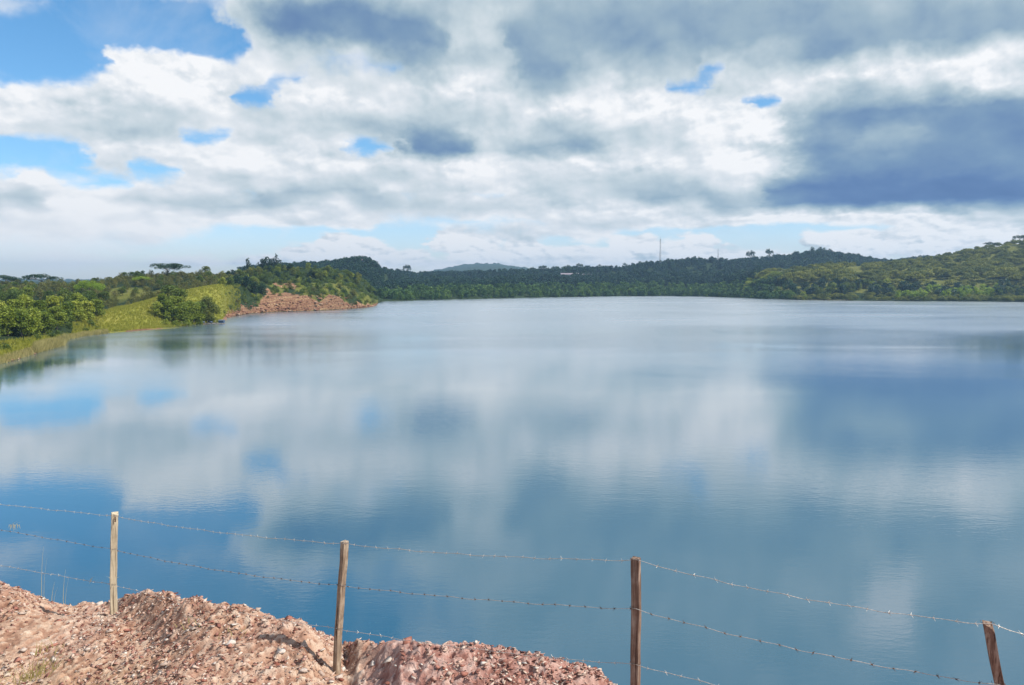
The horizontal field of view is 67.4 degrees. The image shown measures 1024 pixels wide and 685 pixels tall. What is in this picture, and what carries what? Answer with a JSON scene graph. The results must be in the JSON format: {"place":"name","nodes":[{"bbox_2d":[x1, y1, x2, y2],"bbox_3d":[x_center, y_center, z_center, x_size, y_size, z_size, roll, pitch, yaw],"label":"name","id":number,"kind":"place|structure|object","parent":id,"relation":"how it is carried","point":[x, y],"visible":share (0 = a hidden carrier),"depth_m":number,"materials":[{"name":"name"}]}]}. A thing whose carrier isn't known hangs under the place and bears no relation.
{"place":"outdoors","nodes":[
{"label":"outdoors","id":0,"kind":"place"},
{"bbox_2d":[0,581,617,684],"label":"ground","id":1,"kind":"structure","parent":0,"point":[31,637],"depth_m":6.91,"materials":[{"name":"gravel"}]},
{"bbox_2d":[0,667,35,684],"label":"grass tuft","id":2,"kind":"object","parent":1,"relation":"on","point":[15,678],"visible":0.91,"depth_m":7.09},
{"bbox_2d":[20,648,69,681],"bbox_3d":[-4.273,2.968,7.098,0.517,0.252,0.258,-1,4,-10],"label":"grass tuft","id":3,"kind":"object","parent":1,"relation":"on","point":[36,674],"visible":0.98,"depth_m":7.10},
{"bbox_2d":[35,639,65,655],"bbox_3d":[-4.492,2.979,7.556,0.380,0.135,0.184,0,4,4],"label":"grass tuft","id":4,"kind":"object","parent":1,"relation":"on","point":[46,649],"visible":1,"depth_m":7.52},
{"bbox_2d":[110,511,118,614],"bbox_3d":[-4.364,2.593,8.423,0.158,1.491,0.089,0,4,0],"label":"fence post","id":5,"kind":"object","parent":1,"relation":"on","point":[113,563],"visible":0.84,"depth_m":8.38,"materials":[{"name":"beige wood"}]},
{"bbox_2d":[224,639,235,645],"bbox_3d":[-2.503,2.664,6.820,0.101,0.026,0.069,-6,12,-5],"label":"rock","id":6,"kind":"object","parent":1,"relation":"on","point":[232,641],"visible":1,"depth_m":6.81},
{"bbox_2d":[276,648,285,653],"bbox_3d":[-1.993,2.666,6.638,0.077,0.034,0.083,-1,4,-7],"label":"rock","id":7,"kind":"object","parent":1,"relation":"on","point":[283,650],"visible":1,"depth_m":6.62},
{"bbox_2d":[299,667,308,672],"bbox_3d":[-1.736,2.730,6.396,0.076,0.024,0.068,4,13,-33],"label":"rock","id":8,"kind":"object","parent":1,"relation":"on","point":[303,669],"visible":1,"depth_m":6.39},
{"bbox_2d":[333,540,348,674],"bbox_3d":[-1.478,2.373,6.601,0.172,1.369,0.073,0,4,0],"label":"fence post","id":9,"kind":"object","parent":1,"relation":"on","point":[339,617],"visible":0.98,"depth_m":6.58,"materials":[{"name":"brown wood"}]},
{"bbox_2d":[383,656,391,662],"bbox_3d":[-1.004,2.605,6.344,0.092,0.023,0.165,-7,5,26],"label":"rock","id":10,"kind":"object","parent":1,"relation":"on","point":[388,659],"visible":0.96,"depth_m":6.31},
{"bbox_2d":[403,636,411,644],"bbox_3d":[-0.860,2.482,6.369,0.098,0.053,0.061,-3,5,-33],"label":"rock","id":11,"kind":"object","parent":1,"relation":"on","point":[407,638],"visible":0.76,"depth_m":6.36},
{"bbox_2d":[630,556,640,684],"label":"fence post","id":12,"kind":"object","parent":1,"relation":"on","point":[635,659],"visible":1,"depth_m":5.24,"materials":[{"name":"brown wood"}]},
{"bbox_2d":[0,565,712,684],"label":"barbed wire","id":13,"kind":"object","parent":12,"relation":"attached to","point":[462,648],"visible":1,"depth_m":6.18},
{"bbox_2d":[1,530,1004,684],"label":"barbed wire","id":14,"kind":"object","parent":12,"relation":"attached to","point":[555,604],"visible":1,"depth_m":5.51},
{"bbox_2d":[0,504,1023,635],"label":"barbed wire","id":15,"kind":"object","parent":12,"relation":"attached to","point":[333,543],"visible":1,"depth_m":5.37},
{"bbox_2d":[980,620,1004,684],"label":"fence post","id":16,"kind":"object","parent":1,"relation":"on","point":[992,650],"visible":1,"depth_m":4.54,"materials":[{"name":"brown wood"}]},
{"bbox_2d":[0,296,1023,684],"bbox_3d":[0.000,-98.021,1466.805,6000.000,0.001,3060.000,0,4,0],"label":"lake","id":17,"kind":"structure","parent":0,"point":[850,454],"depth_m":59.80,"materials":[{"name":"liquid"}]},
{"bbox_2d":[202,320,225,323],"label":"floating platform","id":18,"kind":"structure","parent":17,"relation":"on","point":[219,322],"depth_m":283.53,"materials":[{"name":"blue wood"}]},
{"bbox_2d":[0,244,1023,353],"bbox_3d":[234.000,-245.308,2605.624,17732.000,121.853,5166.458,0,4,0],"label":"hills","id":19,"kind":"structure","parent":0,"point":[288,296],"depth_m":470.58,"materials":[{"name":"plant"}]},
{"bbox_2d":[0,291,5,302],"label":"broadleaf tree","id":20,"kind":"object","parent":19,"relation":"on","point":[1,295],"visible":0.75,"depth_m":264.38,"materials":[{"name":"green plant"}]},
{"bbox_2d":[0,304,17,335],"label":"broadleaf tree","id":21,"kind":"object","parent":19,"relation":"on","point":[6,321],"visible":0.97,"depth_m":185.30,"materials":[{"name":"green plant"}]},
{"bbox_2d":[0,275,21,281],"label":"umbrella tree","id":22,"kind":"object","parent":19,"relation":"on","point":[8,278],"visible":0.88,"depth_m":426.43,"materials":[{"name":"green plant"}]},
{"bbox_2d":[2,291,21,303],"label":"broadleaf tree","id":23,"kind":"object","parent":19,"relation":"on","point":[13,295],"visible":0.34,"depth_m":259.80,"materials":[{"name":"green plant"}]},
{"bbox_2d":[5,289,19,299],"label":"broadleaf tree","id":24,"kind":"object","parent":19,"relation":"on","point":[10,291],"visible":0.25,"depth_m":291.15,"materials":[{"name":"green plant"}]},
{"bbox_2d":[6,298,27,312],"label":"broadleaf tree","id":25,"kind":"object","parent":19,"relation":"on","point":[16,303],"visible":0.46,"depth_m":209.42,"materials":[{"name":"green plant"}]},
{"bbox_2d":[0,344,35,363],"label":"reed bed","id":26,"kind":"object","parent":19,"relation":"on","point":[15,354],"visible":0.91,"depth_m":154.06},
{"bbox_2d":[10,308,36,336],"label":"broadleaf tree","id":27,"kind":"object","parent":19,"relation":"on","point":[24,321],"visible":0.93,"depth_m":187.47,"materials":[{"name":"green plant"}]},
{"bbox_2d":[17,294,35,312],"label":"broadleaf tree","id":28,"kind":"object","parent":19,"relation":"on","point":[28,301],"visible":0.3,"depth_m":231.10,"materials":[{"name":"green plant"}]},
{"bbox_2d":[23,287,33,298],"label":"broadleaf tree","id":29,"kind":"object","parent":19,"relation":"on","point":[28,290],"visible":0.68,"depth_m":320.96,"materials":[{"name":"green plant"}]},
{"bbox_2d":[21,284,35,296],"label":"broadleaf tree","id":30,"kind":"object","parent":19,"relation":"on","point":[32,287],"visible":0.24,"depth_m":325.99,"materials":[{"name":"green plant"}]},
{"bbox_2d":[23,307,43,335],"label":"broadleaf tree","id":31,"kind":"object","parent":19,"relation":"on","point":[35,313],"visible":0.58,"depth_m":192.09,"materials":[{"name":"green plant"}]},
{"bbox_2d":[27,299,48,312],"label":"broadleaf tree","id":32,"kind":"object","parent":19,"relation":"on","point":[40,305],"visible":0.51,"depth_m":224.14,"materials":[{"name":"green plant"}]},
{"bbox_2d":[18,274,61,281],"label":"umbrella tree","id":33,"kind":"object","parent":19,"relation":"on","point":[37,276],"visible":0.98,"depth_m":426.56,"materials":[{"name":"green plant"}]},
{"bbox_2d":[36,288,43,296],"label":"hillside tree","id":34,"kind":"object","parent":19,"relation":"on","point":[39,291],"visible":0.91,"depth_m":333.98,"materials":[{"name":"green plant"}]},
{"bbox_2d":[40,284,48,291],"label":"hillside tree","id":35,"kind":"object","parent":19,"relation":"on","point":[43,287],"visible":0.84,"depth_m":365.46,"materials":[{"name":"green plant"}]},
{"bbox_2d":[38,311,57,333],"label":"broadleaf tree","id":36,"kind":"object","parent":19,"relation":"on","point":[47,322],"visible":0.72,"depth_m":200.17,"materials":[{"name":"green plant"}]},
{"bbox_2d":[42,290,54,299],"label":"broadleaf tree","id":37,"kind":"object","parent":19,"relation":"on","point":[47,293],"visible":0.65,"depth_m":312.50,"materials":[{"name":"green plant"}]},
{"bbox_2d":[33,333,68,352],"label":"reed bed","id":38,"kind":"object","parent":19,"relation":"on","point":[46,344],"visible":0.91,"depth_m":176.40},
{"bbox_2d":[0,310,102,349],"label":"bushes","id":39,"kind":"object","parent":19,"relation":"on","point":[50,333],"visible":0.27,"depth_m":199.26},
{"bbox_2d":[45,295,63,308],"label":"broadleaf tree","id":40,"kind":"object","parent":19,"relation":"on","point":[52,300],"visible":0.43,"depth_m":238.50,"materials":[{"name":"green plant"}]},
{"bbox_2d":[46,306,68,329],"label":"broadleaf tree","id":41,"kind":"object","parent":19,"relation":"on","point":[56,313],"visible":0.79,"depth_m":213.14,"materials":[{"name":"green plant"}]},
{"bbox_2d":[57,290,71,300],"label":"broadleaf tree","id":42,"kind":"object","parent":19,"relation":"on","point":[59,293],"visible":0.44,"depth_m":297.92,"materials":[{"name":"green plant"}]},
{"bbox_2d":[60,293,72,302],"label":"broadleaf tree","id":43,"kind":"object","parent":19,"relation":"on","point":[66,297],"visible":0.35,"depth_m":266.57,"materials":[{"name":"green plant"}]},
{"bbox_2d":[60,288,72,298],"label":"broadleaf tree","id":44,"kind":"object","parent":19,"relation":"on","point":[64,289],"visible":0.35,"depth_m":299.74,"materials":[{"name":"green plant"}]},
{"bbox_2d":[57,301,76,324],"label":"broadleaf tree","id":45,"kind":"object","parent":19,"relation":"on","point":[67,307],"visible":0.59,"depth_m":225.39,"materials":[{"name":"green plant"}]},
{"bbox_2d":[70,300,87,320],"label":"broadleaf tree","id":46,"kind":"object","parent":19,"relation":"on","point":[78,309],"visible":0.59,"depth_m":237.94,"materials":[{"name":"green plant"}]},
{"bbox_2d":[71,292,88,300],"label":"broadleaf tree","id":47,"kind":"object","parent":19,"relation":"on","point":[77,297],"visible":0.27,"depth_m":260.85,"materials":[{"name":"green plant"}]},
{"bbox_2d":[77,300,95,318],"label":"broadleaf tree","id":48,"kind":"object","parent":19,"relation":"on","point":[88,307],"visible":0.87,"depth_m":245.21,"materials":[{"name":"green plant"}]},
{"bbox_2d":[67,328,109,340],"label":"reed bed","id":49,"kind":"object","parent":19,"relation":"on","point":[84,333],"visible":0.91,"depth_m":220.71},
{"bbox_2d":[73,280,105,292],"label":"umbrella tree","id":50,"kind":"object","parent":19,"relation":"on","point":[94,284],"visible":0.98,"depth_m":316.12,"materials":[{"name":"green plant"}]},
{"bbox_2d":[82,290,97,297],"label":"broadleaf tree","id":51,"kind":"object","parent":19,"relation":"on","point":[92,292],"visible":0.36,"depth_m":282.30,"materials":[{"name":"green plant"}]},
{"bbox_2d":[88,296,103,309],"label":"broadleaf tree","id":52,"kind":"object","parent":19,"relation":"on","point":[93,297],"visible":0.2,"depth_m":264.15,"materials":[{"name":"green plant"}]},
{"bbox_2d":[91,298,105,315],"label":"broadleaf tree","id":53,"kind":"object","parent":19,"relation":"on","point":[97,302],"visible":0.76,"depth_m":251.47,"materials":[{"name":"green plant"}]},
{"bbox_2d":[101,291,109,300],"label":"broadleaf tree","id":54,"kind":"object","parent":19,"relation":"on","point":[104,294],"visible":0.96,"depth_m":320.51,"materials":[{"name":"green plant"}]},
{"bbox_2d":[0,272,237,307],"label":"hillside undergrowth","id":55,"kind":"object","parent":19,"relation":"on","point":[148,295],"visible":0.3,"depth_m":381.77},
{"bbox_2d":[0,283,240,356],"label":"slope grass","id":56,"kind":"structure","parent":19,"relation":"on","point":[79,327],"depth_m":260.69,"materials":[{"name":"plant"}]},
{"bbox_2d":[117,286,126,295],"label":"broadleaf tree","id":57,"kind":"object","parent":19,"relation":"on","point":[122,291],"visible":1,"depth_m":343.62,"materials":[{"name":"green plant"}]},
{"bbox_2d":[122,282,131,289],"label":"hillside tree","id":58,"kind":"object","parent":19,"relation":"on","point":[127,285],"visible":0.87,"depth_m":358.84,"materials":[{"name":"green plant"}]},
{"bbox_2d":[131,276,152,281],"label":"umbrella tree","id":59,"kind":"object","parent":19,"relation":"on","point":[141,277],"visible":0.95,"depth_m":381.55,"materials":[{"name":"green plant"}]},
{"bbox_2d":[146,277,155,286],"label":"hillside tree","id":60,"kind":"object","parent":19,"relation":"on","point":[153,283],"visible":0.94,"depth_m":378.94,"materials":[{"name":"green plant"}]},
{"bbox_2d":[152,301,164,316],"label":"broadleaf tree","id":61,"kind":"object","parent":19,"relation":"on","point":[158,308],"visible":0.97,"depth_m":271.15,"materials":[{"name":"green plant"}]},
{"bbox_2d":[156,293,167,305],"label":"broadleaf tree","id":62,"kind":"object","parent":19,"relation":"on","point":[162,298],"visible":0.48,"depth_m":276.35,"materials":[{"name":"green plant"}]},
{"bbox_2d":[160,285,177,298],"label":"broadleaf tree","id":63,"kind":"object","parent":19,"relation":"on","point":[167,289],"visible":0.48,"depth_m":285.76,"materials":[{"name":"green plant"}]},
{"bbox_2d":[149,263,190,271],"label":"umbrella tree","id":64,"kind":"object","parent":19,"relation":"on","point":[167,266],"visible":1,"depth_m":424.87,"materials":[{"name":"green plant"}]},
{"bbox_2d":[163,300,176,320],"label":"broadleaf tree","id":65,"kind":"object","parent":19,"relation":"on","point":[168,309],"visible":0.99,"depth_m":270.50,"materials":[{"name":"green plant"}]},
{"bbox_2d":[168,295,182,306],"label":"broadleaf tree","id":66,"kind":"object","parent":19,"relation":"on","point":[174,300],"visible":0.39,"depth_m":277.42,"materials":[{"name":"green plant"}]},
{"bbox_2d":[172,319,179,326],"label":"shrub","id":67,"kind":"object","parent":19,"relation":"on","point":[174,323],"visible":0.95,"depth_m":266.09,"materials":[{"name":"green plant"}]},
{"bbox_2d":[168,288,187,302],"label":"broadleaf tree","id":68,"kind":"object","parent":19,"relation":"on","point":[179,292],"visible":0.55,"depth_m":283.54,"materials":[{"name":"green plant"}]},
{"bbox_2d":[171,302,193,323],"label":"broadleaf tree","id":69,"kind":"object","parent":19,"relation":"on","point":[181,310],"visible":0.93,"depth_m":271.51,"materials":[{"name":"green plant"}]},
{"bbox_2d":[180,319,192,325],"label":"shrub","id":70,"kind":"object","parent":19,"relation":"on","point":[185,323],"visible":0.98,"depth_m":268.16,"materials":[{"name":"green plant"}]},
{"bbox_2d":[185,300,193,312],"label":"broadleaf tree","id":71,"kind":"object","parent":19,"relation":"on","point":[189,302],"visible":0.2,"depth_m":278.80,"materials":[{"name":"green plant"}]},
{"bbox_2d":[12,294,376,359],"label":"shore rubble","id":72,"kind":"object","parent":19,"relation":"on","point":[265,309],"visible":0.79,"depth_m":410.73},
{"bbox_2d":[187,302,205,323],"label":"broadleaf tree","id":73,"kind":"object","parent":19,"relation":"on","point":[194,309],"visible":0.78,"depth_m":278.79,"materials":[{"name":"green plant"}]},
{"bbox_2d":[195,275,204,281],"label":"broadleaf tree","id":74,"kind":"object","parent":19,"relation":"on","point":[200,277],"visible":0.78,"depth_m":388.36,"materials":[{"name":"green plant"}]},
{"bbox_2d":[196,301,207,319],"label":"broadleaf tree","id":75,"kind":"object","parent":19,"relation":"on","point":[202,303],"visible":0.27,"depth_m":286.97,"materials":[{"name":"green plant"}]},
{"bbox_2d":[202,266,211,274],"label":"broadleaf tree","id":76,"kind":"object","parent":19,"relation":"on","point":[205,268],"visible":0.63,"depth_m":437.08,"materials":[{"name":"green plant"}]},
{"bbox_2d":[199,296,220,322],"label":"rounded tree","id":77,"kind":"object","parent":19,"relation":"on","point":[210,310],"visible":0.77,"depth_m":289.74,"materials":[{"name":"green plant"}]},
{"bbox_2d":[219,277,226,283],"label":"broadleaf tree","id":78,"kind":"object","parent":19,"relation":"on","point":[221,280],"visible":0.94,"depth_m":361.02,"materials":[{"name":"green plant"}]},
{"bbox_2d":[226,276,235,284],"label":"broadleaf tree","id":79,"kind":"object","parent":19,"relation":"on","point":[231,280],"visible":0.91,"depth_m":380.54,"materials":[{"name":"green plant"}]},
{"bbox_2d":[233,274,243,283],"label":"broadleaf tree","id":80,"kind":"object","parent":19,"relation":"on","point":[237,279],"visible":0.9,"depth_m":393.11,"materials":[{"name":"green plant"}]},
{"bbox_2d":[241,276,251,287],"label":"broadleaf tree","id":81,"kind":"object","parent":19,"relation":"on","point":[246,281],"visible":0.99,"depth_m":395.60,"materials":[{"name":"green plant"}]},
{"bbox_2d":[242,258,250,271],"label":"pointed tree","id":82,"kind":"object","parent":19,"relation":"on","point":[248,265],"visible":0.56,"depth_m":497.13,"materials":[{"name":"green plant"}]},
{"bbox_2d":[249,281,259,292],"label":"broadleaf tree","id":83,"kind":"object","parent":19,"relation":"on","point":[254,285],"visible":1,"depth_m":400.27,"materials":[{"name":"green plant"}]},
{"bbox_2d":[257,274,264,281],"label":"broadleaf tree","id":84,"kind":"object","parent":19,"relation":"on","point":[259,277],"visible":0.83,"depth_m":448.76,"materials":[{"name":"green plant"}]},
{"bbox_2d":[257,282,267,293],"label":"broadleaf tree","id":85,"kind":"object","parent":19,"relation":"on","point":[261,287],"visible":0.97,"depth_m":406.56,"materials":[{"name":"green plant"}]},
{"bbox_2d":[262,276,268,282],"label":"broadleaf tree","id":86,"kind":"object","parent":19,"relation":"on","point":[266,278],"visible":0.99,"depth_m":449.87,"materials":[{"name":"green plant"}]},
{"bbox_2d":[260,256,271,266],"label":"dark tree","id":87,"kind":"object","parent":19,"relation":"on","point":[265,261],"visible":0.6,"depth_m":546.76,"materials":[{"name":"green plant"}]},
{"bbox_2d":[272,253,278,267],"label":"pointed tree","id":88,"kind":"object","parent":19,"relation":"on","point":[275,263],"visible":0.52,"depth_m":548.30,"materials":[{"name":"green plant"}]},
{"bbox_2d":[290,267,295,273],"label":"broadleaf tree","id":89,"kind":"object","parent":19,"relation":"on","point":[292,270],"visible":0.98,"depth_m":493.67,"materials":[{"name":"green plant"}]},
{"bbox_2d":[224,267,377,313],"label":"headland undergrowth","id":90,"kind":"object","parent":19,"relation":"on","point":[316,281],"visible":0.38,"depth_m":476.35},
{"bbox_2d":[237,255,384,289],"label":"knoll wood","id":91,"kind":"object","parent":19,"relation":"on","point":[355,264],"visible":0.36,"depth_m":873.46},
{"bbox_2d":[403,265,411,270],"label":"umbrella tree","id":92,"kind":"object","parent":19,"relation":"on","point":[407,267],"visible":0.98,"depth_m":1233.59,"materials":[{"name":"green plant"}]},
{"bbox_2d":[377,276,795,299],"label":"shore wood","id":93,"kind":"object","parent":19,"relation":"on","point":[462,291],"visible":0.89,"depth_m":830.40,"materials":[{"name":"plant"}]},
{"bbox_2d":[376,249,954,296],"bbox_3d":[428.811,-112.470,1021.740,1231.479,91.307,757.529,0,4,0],"label":"wood","id":94,"kind":"object","parent":19,"relation":"on","point":[402,279],"visible":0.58,"depth_m":1143.84,"materials":[{"name":"plant"}]},
{"bbox_2d":[746,250,755,257],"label":"umbrella tree","id":95,"kind":"object","parent":19,"relation":"on","point":[751,253],"visible":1,"depth_m":1241.87,"materials":[{"name":"green plant"}]},
{"bbox_2d":[800,291,806,299],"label":"shore tree","id":96,"kind":"object","parent":19,"relation":"on","point":[803,294],"visible":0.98,"depth_m":698.55,"materials":[{"name":"green plant"}]},
{"bbox_2d":[823,286,831,293],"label":"shore tree","id":97,"kind":"object","parent":19,"relation":"on","point":[828,291],"visible":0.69,"depth_m":699.67,"materials":[{"name":"green plant"}]},
{"bbox_2d":[827,283,836,293],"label":"shore tree","id":98,"kind":"object","parent":19,"relation":"on","point":[834,286],"visible":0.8,"depth_m":706.25,"materials":[{"name":"green plant"}]},
{"bbox_2d":[847,283,856,292],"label":"shore tree","id":99,"kind":"object","parent":19,"relation":"on","point":[851,288],"visible":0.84,"depth_m":700.50,"materials":[{"name":"green plant"}]},
{"bbox_2d":[753,239,1023,285],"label":"hillside wood","id":100,"kind":"object","parent":19,"relation":"on","point":[1001,266],"visible":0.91,"depth_m":770.40,"materials":[{"name":"plant"}]},
{"bbox_2d":[758,275,1023,296],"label":"hillside wood","id":101,"kind":"object","parent":19,"relation":"on","point":[902,287],"visible":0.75,"depth_m":701.79,"materials":[{"name":"plant"}]},
{"bbox_2d":[894,290,901,300],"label":"lime green tree","id":102,"kind":"object","parent":19,"relation":"on","point":[898,294],"visible":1,"depth_m":658.10,"materials":[{"name":"green plant"}]},
{"bbox_2d":[791,292,1023,300],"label":"shore scrub","id":103,"kind":"object","parent":19,"relation":"on","point":[868,295],"visible":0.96,"depth_m":656.33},
{"bbox_2d":[919,289,927,296],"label":"lime green tree","id":104,"kind":"object","parent":19,"relation":"on","point":[923,292],"visible":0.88,"depth_m":659.63,"materials":[{"name":"green plant"}]},
{"bbox_2d":[958,289,966,297],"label":"lime green tree","id":105,"kind":"object","parent":19,"relation":"on","point":[961,292],"visible":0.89,"depth_m":654.90,"materials":[{"name":"green plant"}]},
{"bbox_2d":[984,287,992,295],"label":"lime green tree","id":106,"kind":"object","parent":19,"relation":"on","point":[988,289],"visible":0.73,"depth_m":666.38,"materials":[{"name":"green plant"}]},
{"bbox_2d":[0,0,1023,279],"label":"sky","id":107,"kind":"structure","parent":0,"point":[423,135],"materials":[{"name":"white"}]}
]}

